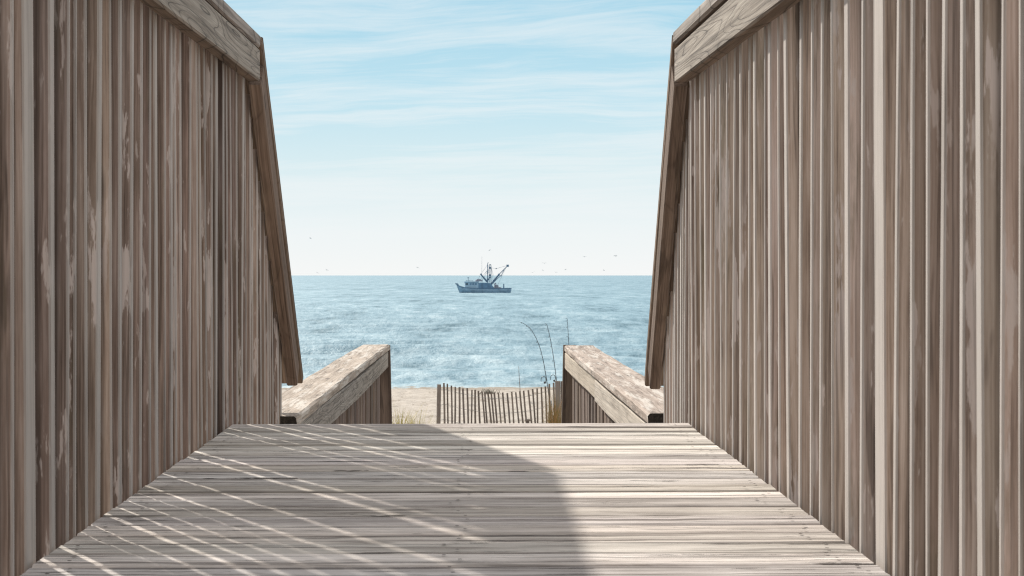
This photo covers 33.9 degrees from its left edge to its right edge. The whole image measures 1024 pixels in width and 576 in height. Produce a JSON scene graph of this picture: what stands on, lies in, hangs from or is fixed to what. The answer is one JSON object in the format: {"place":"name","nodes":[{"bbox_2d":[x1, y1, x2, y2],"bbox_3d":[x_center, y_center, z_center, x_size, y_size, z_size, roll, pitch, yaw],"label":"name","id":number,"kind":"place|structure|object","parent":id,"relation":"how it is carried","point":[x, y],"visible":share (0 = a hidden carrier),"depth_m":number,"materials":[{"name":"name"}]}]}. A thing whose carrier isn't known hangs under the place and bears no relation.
{"place":"outdoors","nodes":[
{"label":"outdoors","id":0,"kind":"place"},
{"bbox_2d":[392,404,435,423],"bbox_3d":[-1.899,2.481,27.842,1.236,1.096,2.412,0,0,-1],"label":"dune grass","id":1,"kind":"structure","parent":0,"point":[411,421],"depth_m":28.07,"materials":[{"name":"beige plant"}]},
{"bbox_2d":[224,0,704,274],"label":"sky","id":2,"kind":"structure","parent":0,"point":[431,136],"materials":[{"name":"blue"}]},
{"bbox_2d":[282,275,663,388],"bbox_3d":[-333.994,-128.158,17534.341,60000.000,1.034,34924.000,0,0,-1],"label":"sea","id":3,"kind":"structure","parent":0,"point":[432,331],"depth_m":192.44,"materials":[{"name":"liquid"}]},
{"bbox_2d":[455,262,511,292],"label":"fishing trawler","id":4,"kind":"object","parent":3,"relation":"on","point":[475,286],"visible":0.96,"depth_m":522.85,"materials":[{"name":"blue paint"}]},
{"bbox_2d":[282,386,663,423],"bbox_3d":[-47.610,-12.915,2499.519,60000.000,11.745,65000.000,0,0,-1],"label":"sand","id":5,"kind":"structure","parent":0,"point":[406,400],"depth_m":60.75,"materials":[{"name":"beige sand"}]},
{"bbox_2d":[20,423,889,575],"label":"boardwalk","id":6,"kind":"structure","parent":5,"relation":"on","point":[575,499],"depth_m":2.98,"materials":[{"name":"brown wood"}]},
{"bbox_2d":[0,0,302,575],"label":"wooden railing","id":7,"kind":"object","parent":6,"relation":"attached to","point":[148,328],"visible":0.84,"depth_m":3.20,"materials":[{"name":"brown wood"}]},
{"bbox_2d":[644,0,1023,575],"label":"wooden railing","id":8,"kind":"object","parent":6,"relation":"attached to","point":[835,340],"visible":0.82,"depth_m":2.69,"materials":[{"name":"brown wood"}]},
{"bbox_2d":[480,388,500,394],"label":"beach shrub","id":9,"kind":"object","parent":5,"relation":"on","point":[488,390],"visible":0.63,"depth_m":66.00,"materials":[{"name":"grey plant"}]},
{"bbox_2d":[436,381,561,423],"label":"sand fence","id":10,"kind":"object","parent":5,"relation":"on","point":[557,386],"visible":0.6,"depth_m":40.59,"materials":[{"name":"grey wood"}]},
{"bbox_2d":[521,322,551,405],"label":"fishing rod","id":11,"kind":"object","parent":5,"relation":"on","point":[543,363],"visible":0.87,"depth_m":47.03,"materials":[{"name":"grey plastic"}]},
{"bbox_2d":[537,389,561,422],"bbox_3d":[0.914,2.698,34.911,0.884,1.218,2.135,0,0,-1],"label":"dune grass","id":12,"kind":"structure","parent":5,"relation":"on","point":[555,417],"depth_m":34.99,"materials":[{"name":"brown plant"}]},
{"bbox_2d":[545,323,556,381],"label":"fishing rod","id":13,"kind":"object","parent":5,"relation":"on","point":[553,359],"visible":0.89,"depth_m":47.04,"materials":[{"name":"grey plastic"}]},
{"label":"lower walkway","id":14,"kind":"structure","parent":0,"visible":0},
{"bbox_2d":[280,344,391,423],"bbox_3d":[-0.842,1.417,8.484,0.243,2.039,5.715,0,0,-1],"label":"wooden railing","id":15,"kind":"object","parent":14,"relation":"attached to","point":[353,386],"visible":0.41,"depth_m":8.28,"materials":[{"name":"brown wood"}]},
{"bbox_2d":[561,345,663,422],"bbox_3d":[0.480,1.416,8.509,0.250,2.040,5.715,0,0,-1],"label":"wooden railing","id":16,"kind":"object","parent":14,"relation":"attached to","point":[599,386],"visible":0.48,"depth_m":8.28,"materials":[{"name":"brown wood"}]}
]}

